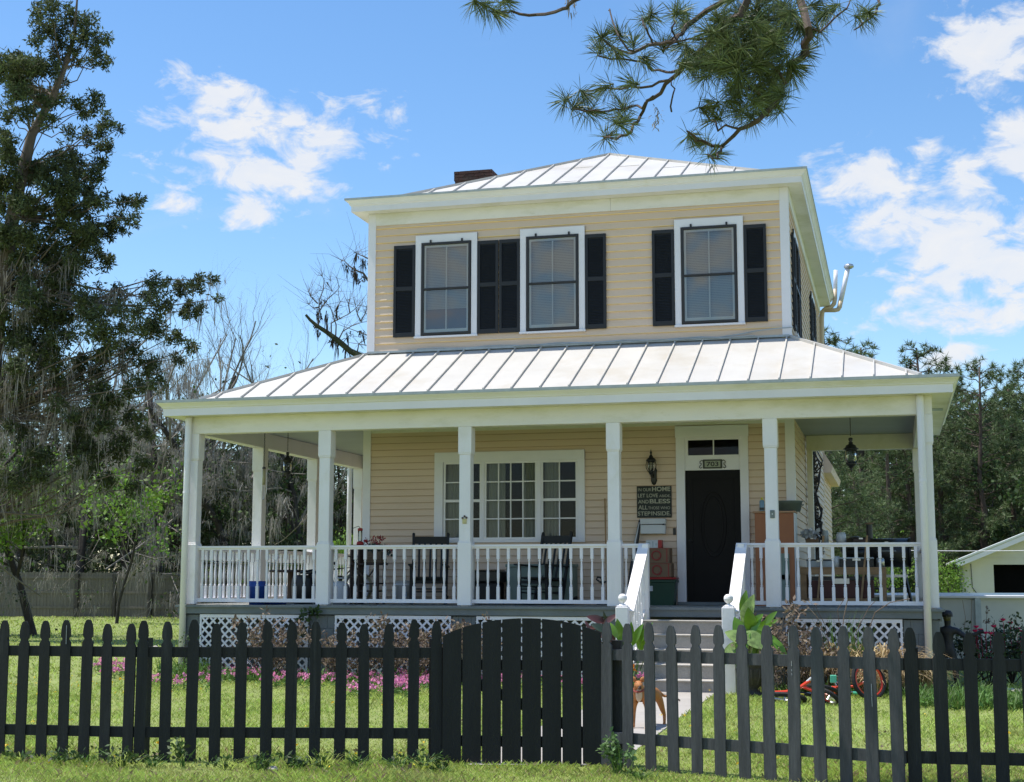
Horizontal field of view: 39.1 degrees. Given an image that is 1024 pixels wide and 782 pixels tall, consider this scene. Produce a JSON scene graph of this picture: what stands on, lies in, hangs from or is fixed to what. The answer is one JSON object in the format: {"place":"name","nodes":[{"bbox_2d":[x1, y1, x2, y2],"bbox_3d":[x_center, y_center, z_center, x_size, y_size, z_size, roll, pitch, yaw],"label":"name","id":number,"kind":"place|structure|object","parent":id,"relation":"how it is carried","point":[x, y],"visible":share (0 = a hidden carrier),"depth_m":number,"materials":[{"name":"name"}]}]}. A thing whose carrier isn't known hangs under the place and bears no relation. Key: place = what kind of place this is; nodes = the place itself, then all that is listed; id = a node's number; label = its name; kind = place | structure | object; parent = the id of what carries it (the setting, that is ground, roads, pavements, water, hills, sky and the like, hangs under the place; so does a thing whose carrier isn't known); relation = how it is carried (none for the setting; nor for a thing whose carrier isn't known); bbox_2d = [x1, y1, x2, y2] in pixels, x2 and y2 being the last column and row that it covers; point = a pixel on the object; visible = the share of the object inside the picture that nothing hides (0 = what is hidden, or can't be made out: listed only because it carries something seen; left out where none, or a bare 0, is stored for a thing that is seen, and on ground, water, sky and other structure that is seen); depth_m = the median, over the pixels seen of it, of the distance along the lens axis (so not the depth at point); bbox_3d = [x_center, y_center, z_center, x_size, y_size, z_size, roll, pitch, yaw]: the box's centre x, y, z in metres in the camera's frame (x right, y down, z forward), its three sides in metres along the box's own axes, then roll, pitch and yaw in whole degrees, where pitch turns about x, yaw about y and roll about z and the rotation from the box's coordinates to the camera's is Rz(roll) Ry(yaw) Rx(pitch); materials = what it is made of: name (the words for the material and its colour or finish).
{"place":"outdoors","nodes":[
{"label":"outdoors","id":0,"kind":"place"},
{"bbox_2d":[291,569,315,603],"bbox_3d":[-3.419,3.206,23.672,0.400,0.566,0.394,-2,-8,15],"label":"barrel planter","id":1,"kind":"object","parent":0,"point":[308,582],"visible":0.62,"depth_m":23.51,"materials":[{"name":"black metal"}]},
{"bbox_2d":[474,570,505,604],"bbox_3d":[-0.378,3.188,23.443,0.500,0.549,0.440,-2,-8,15],"label":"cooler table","id":2,"kind":"object","parent":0,"point":[492,581],"visible":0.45,"depth_m":23.27,"materials":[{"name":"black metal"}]},
{"bbox_2d":[0,595,1023,781],"bbox_3d":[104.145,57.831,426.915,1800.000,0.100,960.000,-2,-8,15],"label":"lawn ground","id":3,"kind":"structure","parent":0,"point":[94,678],"depth_m":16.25,"materials":[{"name":"green plant"}]},
{"bbox_2d":[0,413,62,587],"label":"pine tree","id":4,"kind":"object","parent":3,"relation":"on","point":[34,551],"visible":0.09,"depth_m":61.41,"materials":[{"name":"green plant"}]},
{"bbox_2d":[0,572,77,616],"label":"board fence","id":5,"kind":"object","parent":3,"relation":"on","point":[50,606],"visible":0.66,"depth_m":58.71,"materials":[{"name":"grey wood"}]},
{"bbox_2d":[0,440,102,635],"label":"young maple","id":6,"kind":"object","parent":3,"relation":"on","point":[15,570],"visible":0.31,"depth_m":38.60,"materials":[{"name":"green plant"}]},
{"bbox_2d":[8,371,108,572],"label":"pine tree","id":7,"kind":"object","parent":3,"relation":"on","point":[59,437],"visible":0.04,"depth_m":64.16,"materials":[{"name":"green plant"}]},
{"bbox_2d":[0,619,136,761],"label":"picket fence","id":8,"kind":"object","parent":3,"relation":"on","point":[84,731],"visible":0.91,"depth_m":12.84,"materials":[{"name":"black paint"}]},
{"bbox_2d":[0,402,147,635],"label":"mossy tree","id":9,"kind":"object","parent":3,"relation":"on","point":[76,477],"visible":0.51,"depth_m":38.38,"materials":[{"name":"green plant"}]},
{"bbox_2d":[73,572,115,616],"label":"board fence","id":10,"kind":"object","parent":3,"relation":"on","point":[106,601],"visible":0.89,"depth_m":58.51,"materials":[{"name":"grey wood"}]},
{"bbox_2d":[0,277,220,571],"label":"mossy tree","id":11,"kind":"object","parent":3,"relation":"on","point":[18,554],"visible":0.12,"depth_m":62.52,"materials":[{"name":"green plant"}]},
{"bbox_2d":[48,399,179,572],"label":"pine tree","id":12,"kind":"object","parent":3,"relation":"on","point":[112,547],"visible":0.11,"depth_m":63.53,"materials":[{"name":"green plant"}]},
{"bbox_2d":[0,0,239,539],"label":"cedar tree","id":13,"kind":"object","parent":3,"relation":"on","point":[62,267],"visible":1,"depth_m":35.63,"materials":[{"name":"green plant"}]},
{"bbox_2d":[95,745,148,767],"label":"weed","id":14,"kind":"object","parent":3,"relation":"on","point":[124,761],"visible":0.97,"depth_m":12.26,"materials":[{"name":"green plant"}]},
{"bbox_2d":[66,456,183,623],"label":"mossy tree","id":15,"kind":"object","parent":3,"relation":"on","point":[150,500],"visible":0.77,"depth_m":49.94,"materials":[{"name":"green plant"}]},
{"bbox_2d":[111,572,149,616],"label":"board fence","id":16,"kind":"object","parent":3,"relation":"on","point":[132,595],"visible":0.65,"depth_m":58.29,"materials":[{"name":"grey wood"}]},
{"bbox_2d":[0,306,268,612],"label":"mossy tree","id":17,"kind":"object","parent":3,"relation":"on","point":[81,547],"visible":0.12,"depth_m":61.19,"materials":[{"name":"green plant"}]},
{"bbox_2d":[36,258,243,594],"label":"mossy tree","id":18,"kind":"object","parent":3,"relation":"on","point":[204,374],"visible":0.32,"depth_m":59.94,"materials":[{"name":"grey plant"}]},
{"bbox_2d":[66,270,213,571],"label":"mossy tree","id":19,"kind":"object","parent":3,"relation":"on","point":[126,543],"visible":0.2,"depth_m":62.61,"materials":[{"name":"green plant"}]},
{"bbox_2d":[99,433,217,589],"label":"pine tree","id":20,"kind":"object","parent":3,"relation":"on","point":[202,542],"visible":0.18,"depth_m":61.68,"materials":[{"name":"green plant"}]},
{"bbox_2d":[17,343,307,619],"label":"mossy tree","id":21,"kind":"object","parent":3,"relation":"on","point":[220,531],"visible":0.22,"depth_m":57.31,"materials":[{"name":"green plant"}]},
{"bbox_2d":[147,572,180,617],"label":"board fence","id":22,"kind":"object","parent":3,"relation":"on","point":[162,590],"visible":0.57,"depth_m":58.01,"materials":[{"name":"grey wood"}]},
{"bbox_2d":[46,404,307,571],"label":"mossy tree","id":23,"kind":"object","parent":3,"relation":"on","point":[220,462],"visible":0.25,"depth_m":60.07,"materials":[{"name":"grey plant"}]},
{"bbox_2d":[166,736,201,766],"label":"weed","id":24,"kind":"object","parent":3,"relation":"on","point":[180,750],"visible":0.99,"depth_m":12.26,"materials":[{"name":"green plant"}]},
{"bbox_2d":[143,251,275,518],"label":"mossy tree","id":25,"kind":"object","parent":3,"relation":"on","point":[234,378],"visible":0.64,"depth_m":63.43,"materials":[{"name":"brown plant"}]},
{"bbox_2d":[201,446,245,538],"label":"woodland tree","id":26,"kind":"object","parent":3,"relation":"on","point":[219,513],"visible":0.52,"depth_m":61.22,"materials":[{"name":"green plant"}]},
{"bbox_2d":[201,466,279,571],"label":"pine tree","id":27,"kind":"object","parent":3,"relation":"on","point":[235,515],"visible":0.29,"depth_m":62.21,"materials":[{"name":"green plant"}]},
{"bbox_2d":[168,284,329,524],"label":"mossy tree","id":28,"kind":"object","parent":3,"relation":"on","point":[250,377],"visible":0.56,"depth_m":61.97,"materials":[{"name":"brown plant"}]},
{"bbox_2d":[207,522,306,572],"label":"shrub","id":29,"kind":"object","parent":3,"relation":"on","point":[268,538],"visible":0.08,"depth_m":60.58,"materials":[{"name":"green plant"}]},
{"bbox_2d":[227,605,307,673],"bbox_3d":[-3.576,3.779,21.686,1.418,1.125,0.946,0,-8,-2],"label":"dry shrub","id":30,"kind":"object","parent":3,"relation":"on","point":[251,633],"visible":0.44,"depth_m":21.78,"materials":[{"name":"brown plant"}]},
{"bbox_2d":[201,364,352,564],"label":"mossy tree","id":31,"kind":"object","parent":3,"relation":"on","point":[292,491],"visible":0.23,"depth_m":61.26,"materials":[{"name":"grey plant"}]},
{"bbox_2d":[133,620,441,763],"bbox_3d":[-1.964,2.692,12.745,2.715,1.337,0.169,0,-8,2],"label":"picket fence","id":32,"kind":"object","parent":3,"relation":"on","point":[314,732],"visible":0.92,"depth_m":12.67,"materials":[{"name":"black paint"}]},
{"bbox_2d":[267,457,307,563],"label":"woodland tree","id":33,"kind":"object","parent":3,"relation":"on","point":[296,469],"visible":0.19,"depth_m":61.93,"materials":[{"name":"green plant"}]},
{"bbox_2d":[285,214,367,360],"bbox_3d":[-2.763,0.913,39.660,7.064,11.718,5.475,3,-8,-21],"label":"mossy tree","id":34,"kind":"object","parent":3,"relation":"on","point":[336,341],"visible":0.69,"depth_m":39.98,"materials":[{"name":"grey plant"}]},
{"bbox_2d":[304,621,358,678],"bbox_3d":[-2.666,3.843,21.324,1.140,0.904,0.760,-4,-9,29],"label":"dry shrub","id":35,"kind":"object","parent":3,"relation":"on","point":[324,662],"visible":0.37,"depth_m":21.16,"materials":[{"name":"brown plant"}]},
{"bbox_2d":[93,659,581,699],"bbox_3d":[-2.667,4.322,21.976,7.918,0.293,7.758,1,-8,-11],"label":"flower foliage","id":36,"kind":"object","parent":3,"relation":"on","point":[397,689],"visible":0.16,"depth_m":20.12,"materials":[{"name":"plant"}]},
{"bbox_2d":[93,657,581,691],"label":"pink flowers","id":37,"kind":"object","parent":3,"relation":"on","point":[403,679],"visible":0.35,"depth_m":20.45,"materials":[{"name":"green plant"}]},
{"bbox_2d":[366,611,422,672],"bbox_3d":[-1.782,3.768,21.296,0.977,1.047,1.214,4,-9,-28],"label":"dry shrub","id":38,"kind":"object","parent":3,"relation":"on","point":[381,633],"visible":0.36,"depth_m":21.10,"materials":[{"name":"brown plant"}]},
{"bbox_2d":[0,399,1023,584],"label":"wood","id":39,"kind":"object","parent":3,"relation":"on","point":[99,546],"visible":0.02,"depth_m":76.28,"materials":[{"name":"green plant"}]},
{"bbox_2d":[442,618,600,764],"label":"garden gate","id":40,"kind":"structure","parent":3,"relation":"on","point":[531,741],"depth_m":12.48,"materials":[{"name":"black wood"}]},
{"bbox_2d":[155,153,959,693],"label":"house","id":41,"kind":"structure","parent":3,"relation":"on","point":[561,349],"depth_m":23.38,"materials":[{"name":"beige wood"}]},
{"bbox_2d":[349,549,363,603],"bbox_3d":[-2.518,2.983,23.463,0.181,0.956,0.260,-2,-8,15],"label":"tall shelf","id":42,"kind":"object","parent":41,"relation":"on","point":[359,579],"visible":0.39,"depth_m":23.39,"materials":[{"name":"brown wood"}]},
{"bbox_2d":[351,563,387,603],"bbox_3d":[-2.319,3.130,23.443,0.500,0.661,0.400,-2,-8,15],"label":"plant table","id":43,"kind":"object","parent":41,"relation":"on","point":[377,580],"visible":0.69,"depth_m":23.28,"materials":[{"name":"brown wood"}]},
{"bbox_2d":[363,535,392,562],"bbox_3d":[-2.164,2.565,23.454,0.610,0.460,0.295,-2,-8,15],"label":"flower box","id":44,"kind":"object","parent":43,"relation":"on","point":[370,556],"visible":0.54,"depth_m":23.38,"materials":[{"name":"black"}]},
{"bbox_2d":[408,533,449,603],"bbox_3d":[-1.341,2.870,23.395,0.636,1.165,0.990,0,-7,1],"label":"rocking chair","id":45,"kind":"object","parent":41,"relation":"on","point":[430,541],"visible":0.73,"depth_m":23.59,"materials":[{"name":"black wood"}]},
{"bbox_2d":[414,232,477,338],"bbox_3d":[-1.049,-1.761,24.912,1.124,1.795,0.675,-2,-8,15],"label":"window","id":46,"kind":"structure","parent":41,"relation":"in","point":[445,264],"depth_m":24.69,"materials":[{"name":"glass"}]},
{"bbox_2d":[434,449,584,542],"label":"window","id":47,"kind":"structure","parent":41,"relation":"in","point":[518,496],"depth_m":23.93,"materials":[{"name":"glass"}]},
{"bbox_2d":[505,564,577,599],"bbox_3d":[0.484,3.107,23.311,1.118,0.617,0.415,-2,-8,15],"label":"storage chest","id":48,"kind":"object","parent":41,"relation":"on","point":[513,583],"visible":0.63,"depth_m":23.16,"materials":[{"name":"green paint"}]},
{"bbox_2d":[514,531,577,604],"bbox_3d":[0.520,2.808,22.906,0.636,1.165,0.990,-6,-10,38],"label":"rocking chair","id":49,"kind":"object","parent":41,"relation":"on","point":[564,539],"visible":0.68,"depth_m":22.94,"materials":[{"name":"black wood"}]},
{"bbox_2d":[519,225,585,333],"bbox_3d":[0.751,-1.821,24.443,1.135,1.795,0.675,-2,-8,15],"label":"window","id":50,"kind":"structure","parent":41,"relation":"in","point":[552,288],"depth_m":24.22,"materials":[{"name":"glass"}]},
{"bbox_2d":[640,519,665,533],"bbox_3d":[2.265,2.170,23.153,0.413,0.243,0.131,-2,-8,15],"label":"letter box","id":51,"kind":"object","parent":41,"relation":"attached to","point":[652,526],"visible":1,"depth_m":23.12,"materials":[{"name":"white plastic"}]},
{"bbox_2d":[637,486,671,517],"bbox_3d":[2.291,1.785,23.253,0.563,0.508,0.023,-2,-8,15],"label":"slogan sign","id":52,"kind":"object","parent":41,"relation":"attached to","point":[654,501],"visible":1,"depth_m":23.24,"materials":[{"name":"black wood"}]},
{"bbox_2d":[650,577,678,604],"bbox_3d":[2.359,3.170,22.856,0.534,0.437,0.350,-2,-8,15],"label":"storage tote","id":53,"kind":"object","parent":41,"relation":"on","point":[663,592],"visible":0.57,"depth_m":22.70,"materials":[{"name":"green plastic"}]},
{"bbox_2d":[649,563,673,576],"bbox_3d":[2.302,2.843,22.907,0.493,0.221,0.313,-2,-8,15],"label":"carton","id":54,"kind":"object","parent":53,"relation":"on","point":[661,569],"visible":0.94,"depth_m":22.75,"materials":[{"name":"cardboard"}]},
{"bbox_2d":[649,548,671,562],"bbox_3d":[2.295,2.616,22.939,0.461,0.233,0.313,-2,-8,15],"label":"carton","id":55,"kind":"object","parent":54,"relation":"on","point":[660,555],"visible":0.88,"depth_m":22.79,"materials":[{"name":"cardboard"}]},
{"bbox_2d":[674,216,745,327],"bbox_3d":[3.285,-1.905,23.783,1.145,1.795,0.675,-2,-8,15],"label":"window","id":56,"kind":"structure","parent":41,"relation":"in","point":[708,258],"depth_m":23.56,"materials":[{"name":"paint"}]},
{"bbox_2d":[685,470,740,601],"bbox_3d":[3.207,2.302,22.959,0.876,2.088,0.092,-2,-8,15],"label":"door","id":57,"kind":"structure","parent":41,"relation":"in","point":[713,497],"depth_m":22.97,"materials":[{"name":"black wood"}]},
{"bbox_2d":[752,511,797,605],"bbox_3d":[4.084,2.591,22.309,0.651,1.446,0.520,-2,-8,15],"label":"cabinet","id":58,"kind":"object","parent":41,"relation":"on","point":[787,526],"visible":0.59,"depth_m":22.08,"materials":[{"name":"orange wood"}]},
{"bbox_2d":[792,229,800,337],"bbox_3d":[4.638,-1.755,24.800,0.570,1.825,1.140,-2,-8,15],"label":"window","id":59,"kind":"structure","parent":41,"relation":"in","point":[797,333],"depth_m":25.00,"materials":[{"name":"paint"}]},
{"bbox_2d":[807,451,824,558],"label":"dead vine","id":60,"kind":"object","parent":41,"relation":"attached to","point":[817,518],"visible":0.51,"depth_m":27.78,"materials":[{"name":"brown plant"}]},
{"bbox_2d":[800,535,886,605],"bbox_3d":[5.132,2.786,22.347,1.286,1.073,0.645,-2,-8,15],"label":"workbench","id":61,"kind":"object","parent":41,"relation":"on","point":[862,571],"visible":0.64,"depth_m":22.08,"materials":[{"name":"brown wood"}]},
{"bbox_2d":[811,576,874,597],"bbox_3d":[5.097,3.027,22.272,0.962,0.330,0.418,-2,-8,15],"label":"tool box","id":62,"kind":"object","parent":61,"relation":"on","point":[839,585],"visible":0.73,"depth_m":22.08,"materials":[{"name":"paint"}]},
{"bbox_2d":[862,522,912,600],"bbox_3d":[5.975,2.748,22.986,0.771,1.323,0.539,-2,-8,15],"label":"smoker grill","id":63,"kind":"object","parent":41,"relation":"on","point":[897,556],"visible":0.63,"depth_m":22.84,"materials":[{"name":"black metal"}]},
{"bbox_2d":[585,611,615,643],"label":"rubber plant","id":64,"kind":"object","parent":3,"relation":"on","point":[600,621],"visible":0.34,"depth_m":20.10,"materials":[{"name":"green plant"}]},
{"bbox_2d":[596,726,640,772],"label":"weed","id":65,"kind":"object","parent":3,"relation":"on","point":[616,758],"visible":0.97,"depth_m":11.87,"materials":[{"name":"green plant"}]},
{"bbox_2d":[460,0,886,173],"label":"pine tree","id":66,"kind":"object","parent":3,"relation":"on","point":[760,35],"visible":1,"depth_m":11.79,"materials":[{"name":"green plant"}]},
{"bbox_2d":[735,665,761,696],"bbox_3d":[3.130,3.742,18.739,0.460,0.430,0.460,-2,-8,15],"label":"stone urn","id":67,"kind":"object","parent":3,"relation":"on","point":[755,679],"visible":0.49,"depth_m":18.57,"materials":[{"name":"grey stone"}]},
{"bbox_2d":[725,590,786,664],"bbox_3d":[3.144,3.089,18.766,0.857,0.995,0.367,-2,-8,15],"label":"leafy plant","id":68,"kind":"object","parent":67,"relation":"on","point":[751,623],"visible":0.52,"depth_m":18.75,"materials":[{"name":"green plant"}]},
{"bbox_2d":[601,622,906,781],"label":"picket fence","id":69,"kind":"object","parent":3,"relation":"on","point":[618,657],"visible":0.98,"depth_m":11.60,"materials":[{"name":"black paint"}]},
{"bbox_2d":[739,595,817,687],"bbox_3d":[3.615,3.395,19.416,1.222,1.309,1.518,2,-8,-14],"label":"dry shrub","id":70,"kind":"object","parent":3,"relation":"on","point":[775,628],"visible":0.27,"depth_m":19.32,"materials":[{"name":"brown plant"}]},
{"bbox_2d":[775,677,837,704],"bbox_3d":[3.540,3.674,17.639,0.946,0.360,0.523,-2,-8,15],"label":"childrens bicycle","id":71,"kind":"object","parent":3,"relation":"on","point":[784,694],"visible":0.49,"depth_m":17.57,"materials":[{"name":"red metal"}]},
{"bbox_2d":[777,622,837,691],"bbox_3d":[3.950,3.557,19.290,0.802,0.954,1.203,2,-8,-15],"label":"dry shrub","id":72,"kind":"object","parent":3,"relation":"on","point":[803,670],"visible":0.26,"depth_m":19.04,"materials":[{"name":"brown plant"}]},
{"bbox_2d":[804,610,881,685],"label":"ornamental grass","id":73,"kind":"object","parent":3,"relation":"on","point":[832,644],"depth_m":19.35,"materials":[{"name":"plant"}]},
{"bbox_2d":[806,669,885,698],"bbox_3d":[4.240,3.672,18.343,1.025,0.507,0.430,-1,-8,10],"label":"childrens bicycle","id":74,"kind":"object","parent":3,"relation":"on","point":[856,687],"visible":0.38,"depth_m":18.29,"materials":[{"name":"red metal"}]},
{"bbox_2d":[824,323,884,555],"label":"pine tree","id":75,"kind":"object","parent":3,"relation":"on","point":[835,341],"visible":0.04,"depth_m":63.22,"materials":[{"name":"green plant"}]},
{"bbox_2d":[824,451,897,591],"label":"pine tree","id":76,"kind":"object","parent":3,"relation":"on","point":[835,456],"visible":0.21,"depth_m":47.94,"materials":[{"name":"green plant"}]},
{"bbox_2d":[832,452,915,589],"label":"pine tree","id":77,"kind":"object","parent":3,"relation":"on","point":[870,487],"visible":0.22,"depth_m":50.28,"materials":[{"name":"green plant"}]},
{"bbox_2d":[826,338,960,569],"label":"pine tree","id":78,"kind":"object","parent":3,"relation":"on","point":[870,354],"visible":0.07,"depth_m":58.47,"materials":[{"name":"green plant"}]},
{"bbox_2d":[831,449,968,587],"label":"pine tree","id":79,"kind":"object","parent":3,"relation":"on","point":[895,473],"visible":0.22,"depth_m":54.30,"materials":[{"name":"green plant"}]},
{"bbox_2d":[835,338,999,592],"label":"pine tree","id":80,"kind":"object","parent":3,"relation":"on","point":[911,363],"visible":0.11,"depth_m":61.16,"materials":[{"name":"green plant"}]},
{"bbox_2d":[849,444,987,592],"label":"pine tree","id":81,"kind":"object","parent":3,"relation":"on","point":[908,490],"visible":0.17,"depth_m":55.14,"materials":[{"name":"green plant"}]},
{"bbox_2d":[875,397,1005,587],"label":"pine tree","id":82,"kind":"object","parent":3,"relation":"on","point":[940,462],"visible":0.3,"depth_m":56.21,"materials":[{"name":"green plant"}]},
{"bbox_2d":[907,544,973,592],"bbox_3d":[10.694,5.046,36.002,1.355,2.469,1.917,-7,-10,44],"label":"shrub","id":83,"kind":"object","parent":3,"relation":"on","point":[953,575],"visible":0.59,"depth_m":36.06,"materials":[{"name":"green plant"}]},
{"bbox_2d":[871,593,1023,658],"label":"swimming pool","id":84,"kind":"structure","parent":3,"relation":"on","point":[1005,605],"depth_m":26.19,"materials":[{"name":"metal"}]},
{"bbox_2d":[940,610,983,688],"bbox_3d":[6.218,3.609,20.190,0.773,1.080,0.296,-3,-8,23],"label":"lawn statue","id":85,"kind":"object","parent":3,"relation":"on","point":[948,631],"visible":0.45,"depth_m":20.20,"materials":[{"name":"black metal"}]},
{"bbox_2d":[902,676,1022,710],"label":"weeds","id":86,"kind":"object","parent":3,"relation":"on","point":[985,697],"visible":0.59,"depth_m":17.21,"materials":[{"name":"green plant"}]},
{"bbox_2d":[903,627,1023,781],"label":"picket fence","id":87,"kind":"object","parent":3,"relation":"on","point":[974,758],"visible":1,"depth_m":10.90,"materials":[{"name":"black paint"}]},
{"bbox_2d":[934,413,1023,580],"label":"pine tree","id":88,"kind":"object","parent":3,"relation":"on","point":[974,426],"visible":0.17,"depth_m":57.20,"materials":[{"name":"green plant"}]},
{"bbox_2d":[935,354,1023,549],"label":"pine tree","id":89,"kind":"object","parent":3,"relation":"on","point":[957,508],"visible":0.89,"depth_m":55.38,"materials":[{"name":"green plant"}]},
{"bbox_2d":[946,532,1023,592],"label":"shed","id":90,"kind":"structure","parent":3,"relation":"on","point":[991,569],"depth_m":42.66,"materials":[{"name":"white wood"}]},
{"bbox_2d":[950,386,1023,564],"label":"pine tree","id":91,"kind":"object","parent":3,"relation":"on","point":[1015,404],"visible":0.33,"depth_m":57.68,"materials":[{"name":"green plant"}]},
{"bbox_2d":[954,620,1023,685],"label":"rose bush","id":92,"kind":"object","parent":3,"relation":"on","point":[1007,632],"visible":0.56,"depth_m":20.47,"materials":[{"name":"green plant"}]},
{"bbox_2d":[958,381,1023,570],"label":"pine tree","id":93,"kind":"object","parent":3,"relation":"on","point":[1005,404],"visible":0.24,"depth_m":58.38,"materials":[{"name":"green plant"}]},
{"bbox_2d":[960,452,1023,551],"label":"pine tree","id":94,"kind":"object","parent":3,"relation":"on","point":[1014,501],"visible":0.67,"depth_m":55.09,"materials":[{"name":"green plant"}]},
{"bbox_2d":[966,612,1023,684],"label":"rose bush","id":95,"kind":"object","parent":3,"relation":"on","point":[1011,676],"visible":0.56,"depth_m":20.64,"materials":[{"name":"green plant"}]},
{"bbox_2d":[982,358,1023,523],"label":"pine tree","id":96,"kind":"object","parent":3,"relation":"on","point":[1016,377],"visible":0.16,"depth_m":65.08,"materials":[{"name":"green plant"}]},
{"bbox_2d":[0,741,1023,781],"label":"dry lawn","id":97,"kind":"structure","parent":0,"point":[273,772],"depth_m":11.83,"materials":[{"name":"green plant"}]},
{"bbox_2d":[0,0,1023,569],"label":"sky","id":98,"kind":"structure","parent":0,"point":[250,125],"materials":[{"name":"blue"}]},
{"bbox_2d":[470,692,726,764],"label":"garden path","id":99,"kind":"structure","parent":0,"point":[684,703],"depth_m":16.28,"materials":[{"name":"concrete"}]},
{"bbox_2d":[610,619,652,674],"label":"leafy plant","id":100,"kind":"object","parent":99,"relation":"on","point":[637,635],"visible":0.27,"depth_m":19.04,"materials":[{"name":"green plant"}]},
{"bbox_2d":[633,676,665,728],"bbox_3d":[1.435,3.284,15.287,0.290,0.544,0.755,-5,-9,36],"label":"dog","id":101,"kind":"object","parent":99,"relation":"on","point":[638,692],"visible":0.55,"depth_m":15.09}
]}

